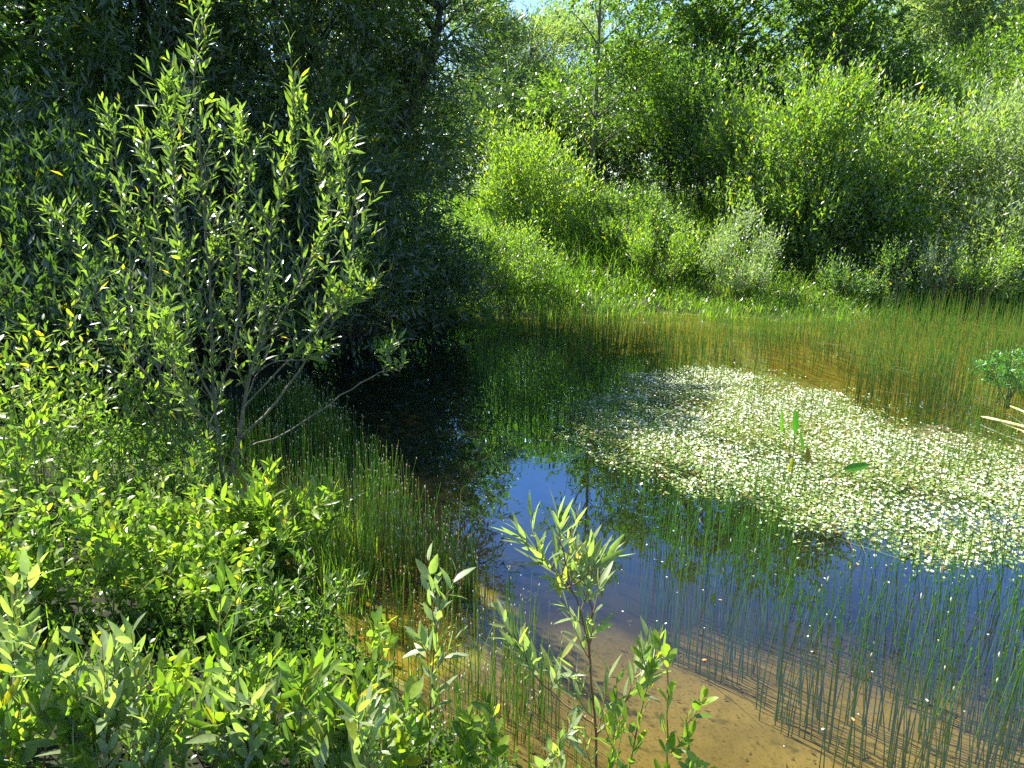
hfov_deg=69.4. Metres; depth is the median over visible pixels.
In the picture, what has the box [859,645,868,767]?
rush stem
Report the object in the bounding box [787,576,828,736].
rush stem
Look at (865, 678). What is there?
rush stem
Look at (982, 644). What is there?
rush stem
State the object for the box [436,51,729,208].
dark bush
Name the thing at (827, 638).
rush stem
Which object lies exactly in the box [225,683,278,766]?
willow shoot
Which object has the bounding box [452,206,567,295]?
shore shrub
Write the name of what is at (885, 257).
shore shrub
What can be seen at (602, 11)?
wood tree
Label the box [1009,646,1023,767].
rush stem
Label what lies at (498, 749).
willow shoot
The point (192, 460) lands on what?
willow bush
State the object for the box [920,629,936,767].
rush stem
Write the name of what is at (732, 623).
rush stem
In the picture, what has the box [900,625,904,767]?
rush stem
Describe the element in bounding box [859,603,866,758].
rush stem
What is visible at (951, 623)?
rush stem
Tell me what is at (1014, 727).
rush stem
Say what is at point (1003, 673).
rush stem
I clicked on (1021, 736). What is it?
rush stem
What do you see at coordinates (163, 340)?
willow shrub
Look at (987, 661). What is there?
rush stem
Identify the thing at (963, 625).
rush stem
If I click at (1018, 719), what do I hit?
rush stem
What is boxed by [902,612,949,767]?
rush stem
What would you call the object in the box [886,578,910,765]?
rush stem
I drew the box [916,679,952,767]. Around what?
rush stem
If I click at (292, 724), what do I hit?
willow shoot
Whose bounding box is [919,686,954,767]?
rush stem
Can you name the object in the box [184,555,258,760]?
willow shoot
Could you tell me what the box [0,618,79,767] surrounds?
willow shoot
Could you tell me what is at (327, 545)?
bank sedge
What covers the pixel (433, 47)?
leaning willow
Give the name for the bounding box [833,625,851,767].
rush stem
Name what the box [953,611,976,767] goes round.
rush stem
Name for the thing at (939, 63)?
slope bush
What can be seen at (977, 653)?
rush stem
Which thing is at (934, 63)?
slope bush
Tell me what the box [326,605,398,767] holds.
willow shoot
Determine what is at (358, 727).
willow shoot
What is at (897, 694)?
rush stem
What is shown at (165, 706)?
willow shoot
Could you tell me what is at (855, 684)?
rush stem
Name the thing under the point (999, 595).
rush stem
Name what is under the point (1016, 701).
rush stem
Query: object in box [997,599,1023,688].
rush stem
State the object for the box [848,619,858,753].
rush stem
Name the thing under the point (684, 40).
slim tree
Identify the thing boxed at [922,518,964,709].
rush stem
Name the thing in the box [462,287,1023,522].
rushes
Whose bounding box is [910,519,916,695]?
rush stem
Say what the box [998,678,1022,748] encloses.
rush stem
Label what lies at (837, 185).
willow bush
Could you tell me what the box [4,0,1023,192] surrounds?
sky
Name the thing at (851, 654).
rush stem
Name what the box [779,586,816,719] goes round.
rush stem
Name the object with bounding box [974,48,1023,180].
slope bush
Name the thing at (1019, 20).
broadleaf tree
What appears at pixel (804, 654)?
rush stem
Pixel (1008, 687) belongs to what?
rush stem
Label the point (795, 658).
rush stem
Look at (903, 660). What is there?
rush stem
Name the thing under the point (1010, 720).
rush stem
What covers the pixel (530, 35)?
pale willow
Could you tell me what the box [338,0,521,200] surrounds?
wood tree
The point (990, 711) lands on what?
rush stem
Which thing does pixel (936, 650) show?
rush stem
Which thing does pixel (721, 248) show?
shore shrub
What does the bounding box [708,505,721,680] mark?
rush stem
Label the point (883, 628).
rush stem
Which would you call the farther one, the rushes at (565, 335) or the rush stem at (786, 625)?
the rushes at (565, 335)
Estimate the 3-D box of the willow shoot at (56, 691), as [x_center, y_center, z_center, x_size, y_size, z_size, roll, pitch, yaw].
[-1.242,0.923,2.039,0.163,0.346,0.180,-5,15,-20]
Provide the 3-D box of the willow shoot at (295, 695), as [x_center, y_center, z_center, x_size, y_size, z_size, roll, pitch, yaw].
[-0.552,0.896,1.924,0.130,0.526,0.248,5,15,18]
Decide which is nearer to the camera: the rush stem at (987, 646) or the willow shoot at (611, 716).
the willow shoot at (611, 716)
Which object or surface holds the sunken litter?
on the ground at (418, 405)
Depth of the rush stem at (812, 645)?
3.11 m
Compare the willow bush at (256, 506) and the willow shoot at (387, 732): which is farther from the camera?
the willow bush at (256, 506)
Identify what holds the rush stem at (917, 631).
on the ground at (418, 405)
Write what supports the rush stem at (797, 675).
on the ground at (418, 405)
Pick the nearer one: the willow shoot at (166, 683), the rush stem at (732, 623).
the willow shoot at (166, 683)
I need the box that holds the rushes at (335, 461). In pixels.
[209,362,623,767]
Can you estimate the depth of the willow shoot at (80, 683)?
1.95 m
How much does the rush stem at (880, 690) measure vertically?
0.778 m
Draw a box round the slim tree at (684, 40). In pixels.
[560,0,714,191]
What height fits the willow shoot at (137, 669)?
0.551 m
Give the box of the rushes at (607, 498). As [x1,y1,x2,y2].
[461,339,1023,698]
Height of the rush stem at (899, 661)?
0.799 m
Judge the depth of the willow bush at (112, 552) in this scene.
2.78 m
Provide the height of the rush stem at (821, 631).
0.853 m
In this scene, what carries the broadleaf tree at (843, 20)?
on the ground at (418, 405)
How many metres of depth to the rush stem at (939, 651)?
3.09 m
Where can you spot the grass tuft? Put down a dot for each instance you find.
(365, 519)
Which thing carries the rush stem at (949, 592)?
on the ground at (418, 405)
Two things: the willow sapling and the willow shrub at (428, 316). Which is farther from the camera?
the willow shrub at (428, 316)
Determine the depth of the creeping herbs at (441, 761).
2.74 m
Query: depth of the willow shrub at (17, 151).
6.41 m
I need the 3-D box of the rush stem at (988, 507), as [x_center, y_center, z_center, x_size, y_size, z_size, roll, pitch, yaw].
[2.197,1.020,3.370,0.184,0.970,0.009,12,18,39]
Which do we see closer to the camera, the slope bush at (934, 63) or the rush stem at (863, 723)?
the rush stem at (863, 723)
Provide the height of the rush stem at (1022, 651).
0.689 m
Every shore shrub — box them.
[434,201,502,299]
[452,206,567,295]
[620,211,706,287]
[697,190,791,296]
[814,243,888,304]
[864,231,934,310]
[906,223,982,313]
[940,226,1023,315]
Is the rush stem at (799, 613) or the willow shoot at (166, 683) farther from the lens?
the rush stem at (799, 613)
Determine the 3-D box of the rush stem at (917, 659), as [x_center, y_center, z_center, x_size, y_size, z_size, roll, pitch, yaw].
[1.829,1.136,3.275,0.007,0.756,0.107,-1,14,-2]
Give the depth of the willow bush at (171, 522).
3.01 m
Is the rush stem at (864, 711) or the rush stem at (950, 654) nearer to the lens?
the rush stem at (864, 711)
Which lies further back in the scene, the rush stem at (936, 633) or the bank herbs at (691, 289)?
the bank herbs at (691, 289)
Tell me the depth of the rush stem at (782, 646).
3.05 m
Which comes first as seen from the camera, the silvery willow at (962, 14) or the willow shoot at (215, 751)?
the willow shoot at (215, 751)
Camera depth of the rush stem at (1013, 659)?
3.08 m
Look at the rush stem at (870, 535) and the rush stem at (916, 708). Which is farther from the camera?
the rush stem at (870, 535)
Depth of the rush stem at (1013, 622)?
3.14 m
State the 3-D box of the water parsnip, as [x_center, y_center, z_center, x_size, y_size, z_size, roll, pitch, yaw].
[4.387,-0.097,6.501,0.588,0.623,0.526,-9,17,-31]
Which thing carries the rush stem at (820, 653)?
on the ground at (418, 405)
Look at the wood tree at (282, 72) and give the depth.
19.34 m
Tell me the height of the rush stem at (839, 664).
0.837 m
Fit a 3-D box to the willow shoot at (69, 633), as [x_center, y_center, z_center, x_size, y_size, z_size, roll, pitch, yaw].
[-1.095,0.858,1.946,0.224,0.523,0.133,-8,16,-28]
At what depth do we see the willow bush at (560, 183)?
13.06 m
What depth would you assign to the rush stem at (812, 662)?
3.01 m
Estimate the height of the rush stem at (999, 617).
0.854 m
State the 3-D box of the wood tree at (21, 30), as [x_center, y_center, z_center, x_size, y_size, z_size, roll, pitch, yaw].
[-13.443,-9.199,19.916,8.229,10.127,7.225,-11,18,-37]
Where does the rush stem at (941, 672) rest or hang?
on the ground at (418, 405)
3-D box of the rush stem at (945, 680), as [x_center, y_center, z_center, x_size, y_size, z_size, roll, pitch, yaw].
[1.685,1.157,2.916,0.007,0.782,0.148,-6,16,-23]
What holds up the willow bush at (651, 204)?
on the ground at (418, 405)
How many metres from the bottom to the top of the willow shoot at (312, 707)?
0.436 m
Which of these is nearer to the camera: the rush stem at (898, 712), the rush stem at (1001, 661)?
the rush stem at (898, 712)
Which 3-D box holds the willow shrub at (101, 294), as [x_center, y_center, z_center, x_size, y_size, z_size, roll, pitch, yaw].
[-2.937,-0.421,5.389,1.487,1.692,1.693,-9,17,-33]
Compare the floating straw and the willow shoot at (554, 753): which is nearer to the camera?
the willow shoot at (554, 753)
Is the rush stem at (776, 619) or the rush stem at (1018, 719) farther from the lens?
the rush stem at (776, 619)
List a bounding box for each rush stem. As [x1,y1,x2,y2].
[699,518,715,681]
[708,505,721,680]
[720,548,755,683]
[723,569,732,685]
[729,516,757,684]
[730,498,743,682]
[736,554,751,686]
[755,525,771,708]
[758,583,782,720]
[759,535,804,702]
[763,581,797,708]
[764,556,781,679]
[774,545,793,725]
[774,586,810,720]
[774,588,782,725]
[776,547,795,718]
[776,553,811,720]
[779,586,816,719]
[780,609,830,733]
[786,576,802,723]
[787,567,805,726]
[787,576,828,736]
[791,589,819,737]
[792,567,800,718]
[792,579,807,726]
[793,533,800,704]
[798,558,802,736]
[802,584,822,688]
[804,553,813,739]
[804,565,828,738]
[804,587,841,724]
[805,568,817,722]
[806,597,818,720]
[811,549,831,719]
[813,581,824,767]
[815,544,824,709]
[815,563,821,733]
[815,579,851,717]
[818,559,837,719]
[819,621,839,767]
[821,538,838,703]
[823,571,841,750]
[827,605,840,724]
[828,611,841,751]
[829,582,884,733]
[830,563,848,742]
[832,652,872,767]
[833,563,845,709]
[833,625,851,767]
[842,641,874,767]
[845,533,871,719]
[845,596,869,767]
[845,618,863,763]
[847,566,851,724]
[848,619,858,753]
[849,621,854,767]
[850,569,891,715]
[852,579,875,726]
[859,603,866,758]
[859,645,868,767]
[860,591,884,767]
[860,620,866,751]
[861,586,885,724]
[861,666,863,767]
[864,558,905,728]
[865,561,898,725]
[868,545,886,697]
[868,553,882,725]
[871,587,885,732]
[873,584,906,755]
[875,554,906,732]
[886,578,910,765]
[888,561,913,730]
[888,605,912,767]
[890,592,902,749]
[890,638,910,767]
[891,592,936,767]
[892,595,924,767]
[892,609,898,767]
[896,598,913,709]
[897,685,916,767]
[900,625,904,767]
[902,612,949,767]
[903,611,927,759]
[904,656,906,767]
[905,549,934,699]
[907,569,944,706]
[907,579,945,698]
[907,592,921,742]
[907,634,927,767]
[908,548,933,707]
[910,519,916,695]
[912,656,977,767]
[913,651,929,767]
[913,716,922,767]
[914,680,923,767]
[916,509,921,710]
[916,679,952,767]
[917,526,938,732]
[917,536,948,730]
[917,572,922,741]
[919,560,966,739]
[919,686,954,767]
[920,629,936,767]
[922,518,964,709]
[922,556,937,741]
[922,628,945,767]
[924,557,958,704]
[924,579,942,724]
[925,647,945,767]
[926,567,941,745]
[926,665,945,767]
[927,597,951,767]
[927,649,952,758]
[928,563,950,723]
[928,643,936,767]
[929,514,965,704]
[929,545,973,702]
[930,589,953,728]
[934,647,972,767]
[936,538,964,710]
[936,580,945,767]
[936,609,952,765]
[940,531,973,717]
[940,646,944,767]
[942,590,966,758]
[943,578,968,765]
[943,699,951,767]
[944,627,975,767]
[944,699,945,766]
[948,553,979,701]
[948,598,951,724]
[951,565,962,750]
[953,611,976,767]
[955,590,991,754]
[958,629,963,767]
[961,652,978,767]
[963,548,995,734]
[963,622,970,767]
[964,678,998,767]
[966,575,1023,731]
[970,553,1006,731]
[970,570,996,709]
[970,600,980,767]
[974,564,980,733]
[974,568,1017,764]
[976,587,1007,746]
[976,649,1023,767]
[978,665,983,767]
[979,568,1023,747]
[979,583,983,721]
[979,608,1023,737]
[979,652,1004,766]
[984,583,1020,742]
[984,623,1023,736]
[985,522,1004,722]
[985,567,1000,729]
[985,651,999,767]
[986,654,994,767]
[987,504,1003,705]
[987,595,1017,760]
[987,645,1007,767]
[988,642,1023,764]
[989,567,1018,743]
[989,661,1023,767]
[990,547,1014,725]
[990,659,1023,756]
[991,662,1021,767]
[992,555,1003,741]
[992,606,1023,739]
[992,617,1023,749]
[993,608,1021,767]
[995,553,1000,704]
[995,589,1021,764]
[996,663,1007,767]
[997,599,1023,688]
[998,603,1023,734]
[998,613,1023,761]
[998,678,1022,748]
[999,664,1023,767]
[1000,653,1022,744]
[1002,654,1019,767]
[1003,593,1015,726]
[1003,688,1023,756]
[1005,644,1023,711]
[1005,658,1023,759]
[1006,702,1023,767]
[1008,579,1014,702]
[1008,692,1023,755]
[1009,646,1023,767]
[1009,675,1023,728]
[1011,710,1023,767]
[1012,676,1023,767]
[1013,721,1023,762]
[1017,735,1023,767]
[1018,720,1023,745]
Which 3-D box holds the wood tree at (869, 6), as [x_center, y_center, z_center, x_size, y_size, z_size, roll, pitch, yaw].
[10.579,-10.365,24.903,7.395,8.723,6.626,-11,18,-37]
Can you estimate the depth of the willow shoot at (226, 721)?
1.88 m
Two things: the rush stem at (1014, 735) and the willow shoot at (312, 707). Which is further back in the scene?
the rush stem at (1014, 735)
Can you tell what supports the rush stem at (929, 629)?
on the ground at (418, 405)
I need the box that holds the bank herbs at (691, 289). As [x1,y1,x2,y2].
[406,196,1023,319]
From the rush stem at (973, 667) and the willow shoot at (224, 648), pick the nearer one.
the willow shoot at (224, 648)
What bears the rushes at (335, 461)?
on the ground at (418, 405)
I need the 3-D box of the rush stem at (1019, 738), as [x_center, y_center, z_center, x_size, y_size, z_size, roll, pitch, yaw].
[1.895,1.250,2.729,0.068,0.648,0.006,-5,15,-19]
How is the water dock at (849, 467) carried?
on the water
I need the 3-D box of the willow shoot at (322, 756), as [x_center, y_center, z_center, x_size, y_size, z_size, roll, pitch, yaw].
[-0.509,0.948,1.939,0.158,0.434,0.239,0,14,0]
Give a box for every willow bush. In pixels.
[0,280,176,502]
[0,332,204,517]
[0,389,78,543]
[0,463,257,630]
[0,484,128,623]
[64,406,258,532]
[100,491,293,617]
[181,455,364,577]
[213,540,368,641]
[463,92,611,256]
[564,176,703,267]
[612,26,795,219]
[688,22,1020,277]
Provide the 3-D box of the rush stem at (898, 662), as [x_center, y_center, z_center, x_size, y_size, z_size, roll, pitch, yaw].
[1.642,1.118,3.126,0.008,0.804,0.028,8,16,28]
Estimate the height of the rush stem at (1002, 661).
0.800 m
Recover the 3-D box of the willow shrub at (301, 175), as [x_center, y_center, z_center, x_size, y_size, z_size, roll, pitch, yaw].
[-2.811,-1.383,7.016,3.718,2.815,2.853,0,14,0]
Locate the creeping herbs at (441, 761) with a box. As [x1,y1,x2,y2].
[0,385,549,767]
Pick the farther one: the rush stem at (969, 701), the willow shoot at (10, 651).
the rush stem at (969, 701)
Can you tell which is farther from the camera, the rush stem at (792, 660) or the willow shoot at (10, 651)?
the rush stem at (792, 660)
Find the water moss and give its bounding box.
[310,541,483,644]
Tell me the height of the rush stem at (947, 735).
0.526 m
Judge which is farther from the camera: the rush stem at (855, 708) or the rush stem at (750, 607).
the rush stem at (750, 607)
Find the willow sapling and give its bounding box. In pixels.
[490,487,668,767]
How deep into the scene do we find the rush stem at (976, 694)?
2.70 m
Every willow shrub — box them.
[0,48,250,376]
[0,92,142,362]
[0,153,146,342]
[0,180,127,405]
[0,209,215,409]
[25,0,409,496]
[28,75,410,378]
[132,249,311,335]
[235,115,472,367]
[347,202,520,342]
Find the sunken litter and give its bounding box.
[505,591,1022,767]
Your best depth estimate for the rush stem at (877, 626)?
3.12 m
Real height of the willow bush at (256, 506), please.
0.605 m
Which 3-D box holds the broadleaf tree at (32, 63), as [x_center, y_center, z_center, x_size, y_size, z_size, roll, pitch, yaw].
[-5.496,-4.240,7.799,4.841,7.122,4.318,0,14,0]
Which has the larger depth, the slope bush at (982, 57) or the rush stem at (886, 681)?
the slope bush at (982, 57)
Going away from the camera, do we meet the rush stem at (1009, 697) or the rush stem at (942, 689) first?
the rush stem at (942, 689)
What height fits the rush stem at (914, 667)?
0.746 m
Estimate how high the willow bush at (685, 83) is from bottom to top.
4.405 m
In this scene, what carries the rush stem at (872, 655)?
on the ground at (418, 405)
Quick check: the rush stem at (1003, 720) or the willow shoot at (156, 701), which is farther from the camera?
the rush stem at (1003, 720)
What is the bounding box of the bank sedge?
[0,390,580,767]
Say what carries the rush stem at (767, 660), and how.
on the ground at (418, 405)
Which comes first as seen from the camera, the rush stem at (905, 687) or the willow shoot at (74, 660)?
the willow shoot at (74, 660)
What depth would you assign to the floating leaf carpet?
4.94 m
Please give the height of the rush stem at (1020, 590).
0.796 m
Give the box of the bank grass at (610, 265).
[351,175,1023,346]
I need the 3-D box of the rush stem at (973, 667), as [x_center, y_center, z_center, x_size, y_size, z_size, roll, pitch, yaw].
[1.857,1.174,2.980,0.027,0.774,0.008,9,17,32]
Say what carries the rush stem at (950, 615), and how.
on the ground at (418, 405)
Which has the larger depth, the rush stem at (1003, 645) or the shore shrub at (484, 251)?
the shore shrub at (484, 251)
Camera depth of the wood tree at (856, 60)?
26.51 m
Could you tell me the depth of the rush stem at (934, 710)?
2.59 m
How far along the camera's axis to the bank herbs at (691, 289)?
11.59 m
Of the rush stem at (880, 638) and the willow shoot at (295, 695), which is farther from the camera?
the rush stem at (880, 638)
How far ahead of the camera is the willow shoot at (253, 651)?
2.06 m
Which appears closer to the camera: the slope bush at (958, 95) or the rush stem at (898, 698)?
the rush stem at (898, 698)
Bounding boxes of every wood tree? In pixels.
[1,0,122,115]
[2,0,270,208]
[188,0,436,204]
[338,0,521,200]
[438,51,620,201]
[572,0,715,195]
[622,0,815,193]
[739,0,916,161]
[830,0,999,156]
[951,3,1023,179]
[1005,2,1023,182]
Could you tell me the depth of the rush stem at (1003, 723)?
2.54 m
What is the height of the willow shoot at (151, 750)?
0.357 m
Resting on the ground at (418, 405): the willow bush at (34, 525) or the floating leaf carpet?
the willow bush at (34, 525)
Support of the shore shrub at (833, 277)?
on the ground at (418, 405)
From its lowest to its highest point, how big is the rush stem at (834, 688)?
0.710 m
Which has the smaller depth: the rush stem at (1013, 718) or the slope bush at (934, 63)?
the rush stem at (1013, 718)
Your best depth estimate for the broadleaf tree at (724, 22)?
16.37 m
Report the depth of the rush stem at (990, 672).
3.02 m
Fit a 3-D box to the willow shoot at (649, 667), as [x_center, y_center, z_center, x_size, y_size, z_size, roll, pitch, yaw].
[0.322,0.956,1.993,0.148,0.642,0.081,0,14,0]
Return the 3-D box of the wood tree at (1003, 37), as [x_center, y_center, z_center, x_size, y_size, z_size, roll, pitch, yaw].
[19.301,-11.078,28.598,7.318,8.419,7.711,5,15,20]
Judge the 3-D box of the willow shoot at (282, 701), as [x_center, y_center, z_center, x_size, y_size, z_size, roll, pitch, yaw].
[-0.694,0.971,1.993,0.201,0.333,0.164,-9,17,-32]
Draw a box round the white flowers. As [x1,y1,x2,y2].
[551,362,1023,524]
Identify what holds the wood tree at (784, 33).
on the ground at (418, 405)
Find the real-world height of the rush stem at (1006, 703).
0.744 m
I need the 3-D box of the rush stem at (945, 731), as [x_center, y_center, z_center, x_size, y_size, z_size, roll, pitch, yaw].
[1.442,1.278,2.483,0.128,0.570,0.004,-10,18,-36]
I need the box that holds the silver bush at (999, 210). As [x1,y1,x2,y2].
[897,52,1023,291]
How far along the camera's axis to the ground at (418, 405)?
4.76 m
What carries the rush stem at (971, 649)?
on the ground at (418, 405)
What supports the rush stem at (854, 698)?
on the ground at (418, 405)
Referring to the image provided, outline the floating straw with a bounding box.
[470,337,1023,449]
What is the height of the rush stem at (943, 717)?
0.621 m
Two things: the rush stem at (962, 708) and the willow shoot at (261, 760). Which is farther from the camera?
the rush stem at (962, 708)
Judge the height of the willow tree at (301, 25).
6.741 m
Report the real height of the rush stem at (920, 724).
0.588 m
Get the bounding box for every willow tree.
[0,0,399,336]
[51,0,458,345]
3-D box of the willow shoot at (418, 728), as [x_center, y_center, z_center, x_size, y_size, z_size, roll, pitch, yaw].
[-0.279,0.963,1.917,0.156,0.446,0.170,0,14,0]
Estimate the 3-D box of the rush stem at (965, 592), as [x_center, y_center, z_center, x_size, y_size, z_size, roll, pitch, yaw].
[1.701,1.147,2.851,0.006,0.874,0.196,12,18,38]
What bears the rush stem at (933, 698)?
on the ground at (418, 405)
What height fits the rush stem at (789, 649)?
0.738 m
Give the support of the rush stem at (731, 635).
on the ground at (418, 405)
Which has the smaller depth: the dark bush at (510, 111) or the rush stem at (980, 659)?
the rush stem at (980, 659)
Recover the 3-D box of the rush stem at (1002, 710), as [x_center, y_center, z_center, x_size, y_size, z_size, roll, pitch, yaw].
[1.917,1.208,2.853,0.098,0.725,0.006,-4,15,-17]
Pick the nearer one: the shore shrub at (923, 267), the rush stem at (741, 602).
the rush stem at (741, 602)
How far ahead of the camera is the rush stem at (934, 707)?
2.72 m
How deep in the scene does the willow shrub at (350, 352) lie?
7.94 m
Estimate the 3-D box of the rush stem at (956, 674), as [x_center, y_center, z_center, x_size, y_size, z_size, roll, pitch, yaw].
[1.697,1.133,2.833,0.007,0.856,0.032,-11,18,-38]
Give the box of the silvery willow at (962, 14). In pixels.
[849,0,1023,180]
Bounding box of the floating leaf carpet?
[534,364,1023,581]
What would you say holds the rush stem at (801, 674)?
on the ground at (418, 405)
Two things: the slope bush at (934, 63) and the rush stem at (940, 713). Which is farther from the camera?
the slope bush at (934, 63)
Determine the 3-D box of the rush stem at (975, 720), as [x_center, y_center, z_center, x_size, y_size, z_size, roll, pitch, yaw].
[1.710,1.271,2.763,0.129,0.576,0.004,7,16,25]
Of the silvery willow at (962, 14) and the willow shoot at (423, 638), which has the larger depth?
the silvery willow at (962, 14)
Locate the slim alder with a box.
[499,0,715,222]
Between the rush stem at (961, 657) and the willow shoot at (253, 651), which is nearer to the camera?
the willow shoot at (253, 651)
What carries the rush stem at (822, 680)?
on the ground at (418, 405)
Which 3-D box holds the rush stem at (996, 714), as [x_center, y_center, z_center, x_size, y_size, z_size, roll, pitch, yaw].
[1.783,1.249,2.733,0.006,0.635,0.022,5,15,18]
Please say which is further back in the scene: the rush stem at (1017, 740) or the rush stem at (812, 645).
the rush stem at (812, 645)
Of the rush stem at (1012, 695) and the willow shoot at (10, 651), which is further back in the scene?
the rush stem at (1012, 695)
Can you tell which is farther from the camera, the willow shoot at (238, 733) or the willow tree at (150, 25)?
the willow tree at (150, 25)
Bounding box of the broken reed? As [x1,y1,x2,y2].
[981,416,1023,431]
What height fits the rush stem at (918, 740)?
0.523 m
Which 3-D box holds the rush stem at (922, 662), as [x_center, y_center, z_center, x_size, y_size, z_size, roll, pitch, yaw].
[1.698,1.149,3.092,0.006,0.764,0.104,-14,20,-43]
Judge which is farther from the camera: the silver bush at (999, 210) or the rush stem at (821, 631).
the silver bush at (999, 210)
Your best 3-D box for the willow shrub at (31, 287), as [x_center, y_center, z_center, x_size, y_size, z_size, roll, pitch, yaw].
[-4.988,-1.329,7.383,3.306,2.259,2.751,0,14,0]
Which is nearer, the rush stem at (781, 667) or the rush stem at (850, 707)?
the rush stem at (850, 707)
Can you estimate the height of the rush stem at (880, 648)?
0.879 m
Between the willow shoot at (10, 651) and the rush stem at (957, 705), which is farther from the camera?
the rush stem at (957, 705)
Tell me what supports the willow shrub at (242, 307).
on the ground at (418, 405)
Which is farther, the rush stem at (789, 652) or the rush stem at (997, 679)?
the rush stem at (789, 652)
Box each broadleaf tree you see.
[0,0,217,298]
[0,10,44,74]
[628,0,864,209]
[742,0,954,154]
[987,3,1023,110]
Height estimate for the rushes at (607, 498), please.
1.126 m
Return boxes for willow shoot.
[0,543,62,759]
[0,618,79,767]
[0,662,63,767]
[0,672,37,767]
[6,678,39,752]
[16,662,113,767]
[22,653,78,749]
[23,653,93,695]
[29,683,119,767]
[35,630,141,767]
[40,616,136,767]
[56,689,128,767]
[60,647,99,743]
[78,613,153,760]
[118,691,186,767]
[129,646,190,767]
[133,666,192,767]
[140,654,226,767]
[158,636,205,764]
[182,659,255,767]
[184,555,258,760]
[184,646,259,767]
[185,669,292,767]
[199,629,250,727]
[201,675,293,767]
[210,666,270,760]
[216,698,289,763]
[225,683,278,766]
[239,699,283,767]
[242,632,285,687]
[274,645,342,767]
[284,705,338,767]
[286,630,351,734]
[295,649,347,767]
[317,677,378,767]
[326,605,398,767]
[331,672,374,767]
[331,681,396,767]
[371,686,420,767]
[380,675,431,767]
[399,543,475,767]
[452,705,485,767]
[471,683,509,767]
[530,708,596,767]
[576,669,627,767]
[604,629,660,767]
[653,628,693,767]
[678,685,718,767]
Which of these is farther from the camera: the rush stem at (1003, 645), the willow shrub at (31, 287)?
the willow shrub at (31, 287)
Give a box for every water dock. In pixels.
[778,409,810,471]
[827,462,870,479]
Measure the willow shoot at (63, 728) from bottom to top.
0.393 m
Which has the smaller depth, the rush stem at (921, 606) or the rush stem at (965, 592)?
the rush stem at (965, 592)
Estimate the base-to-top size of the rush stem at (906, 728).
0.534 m
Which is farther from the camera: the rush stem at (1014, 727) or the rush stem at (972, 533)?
the rush stem at (972, 533)
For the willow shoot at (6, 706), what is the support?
on the ground at (418, 405)
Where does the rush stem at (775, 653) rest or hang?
on the ground at (418, 405)
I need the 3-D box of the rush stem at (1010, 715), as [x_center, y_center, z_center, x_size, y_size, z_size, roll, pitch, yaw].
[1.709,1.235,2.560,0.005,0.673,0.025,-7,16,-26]
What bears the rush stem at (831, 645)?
on the ground at (418, 405)
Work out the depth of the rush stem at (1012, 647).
3.06 m
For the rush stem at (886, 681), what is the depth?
2.93 m
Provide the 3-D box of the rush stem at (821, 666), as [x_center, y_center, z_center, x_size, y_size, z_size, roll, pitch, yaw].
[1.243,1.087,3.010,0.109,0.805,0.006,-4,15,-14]
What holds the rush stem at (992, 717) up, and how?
on the ground at (418, 405)
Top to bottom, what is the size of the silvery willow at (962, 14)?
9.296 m
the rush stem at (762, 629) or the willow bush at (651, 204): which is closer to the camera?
the rush stem at (762, 629)
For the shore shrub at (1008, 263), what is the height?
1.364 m
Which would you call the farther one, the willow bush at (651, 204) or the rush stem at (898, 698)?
the willow bush at (651, 204)
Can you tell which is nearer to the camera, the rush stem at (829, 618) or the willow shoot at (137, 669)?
the willow shoot at (137, 669)
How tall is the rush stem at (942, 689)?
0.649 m
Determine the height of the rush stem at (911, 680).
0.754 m
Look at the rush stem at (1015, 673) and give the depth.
3.33 m
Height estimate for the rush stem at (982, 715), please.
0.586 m
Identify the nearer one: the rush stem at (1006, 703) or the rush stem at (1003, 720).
the rush stem at (1003, 720)
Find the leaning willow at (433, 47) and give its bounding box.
[248,0,547,340]
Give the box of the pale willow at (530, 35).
[405,0,645,197]
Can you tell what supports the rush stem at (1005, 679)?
on the ground at (418, 405)
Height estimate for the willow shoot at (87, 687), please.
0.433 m
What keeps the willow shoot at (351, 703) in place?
on the ground at (418, 405)
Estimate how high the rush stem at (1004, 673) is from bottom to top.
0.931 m
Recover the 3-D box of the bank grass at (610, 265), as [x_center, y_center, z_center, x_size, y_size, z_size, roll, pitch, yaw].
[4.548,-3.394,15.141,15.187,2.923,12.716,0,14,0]
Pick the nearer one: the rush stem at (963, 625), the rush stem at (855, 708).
the rush stem at (855, 708)
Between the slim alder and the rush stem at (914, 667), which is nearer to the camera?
the rush stem at (914, 667)
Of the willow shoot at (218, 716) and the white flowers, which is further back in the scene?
the white flowers
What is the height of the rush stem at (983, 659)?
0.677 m
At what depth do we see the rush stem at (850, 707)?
2.74 m
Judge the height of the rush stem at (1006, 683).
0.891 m
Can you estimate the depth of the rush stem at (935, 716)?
2.48 m
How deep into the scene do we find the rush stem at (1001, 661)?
3.04 m
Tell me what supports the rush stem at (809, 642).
on the ground at (418, 405)
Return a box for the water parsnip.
[971,342,1023,408]
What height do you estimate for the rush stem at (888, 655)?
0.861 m
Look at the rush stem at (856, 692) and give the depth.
2.74 m
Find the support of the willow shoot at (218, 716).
on the ground at (418, 405)
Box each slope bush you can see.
[823,39,975,167]
[848,32,1003,177]
[873,48,1023,218]
[933,7,1023,105]
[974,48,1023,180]
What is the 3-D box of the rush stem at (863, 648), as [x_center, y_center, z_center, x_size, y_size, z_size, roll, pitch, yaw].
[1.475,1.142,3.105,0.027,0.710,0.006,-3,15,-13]
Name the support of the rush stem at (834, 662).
on the ground at (418, 405)
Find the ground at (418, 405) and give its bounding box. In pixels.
[0,193,1023,767]

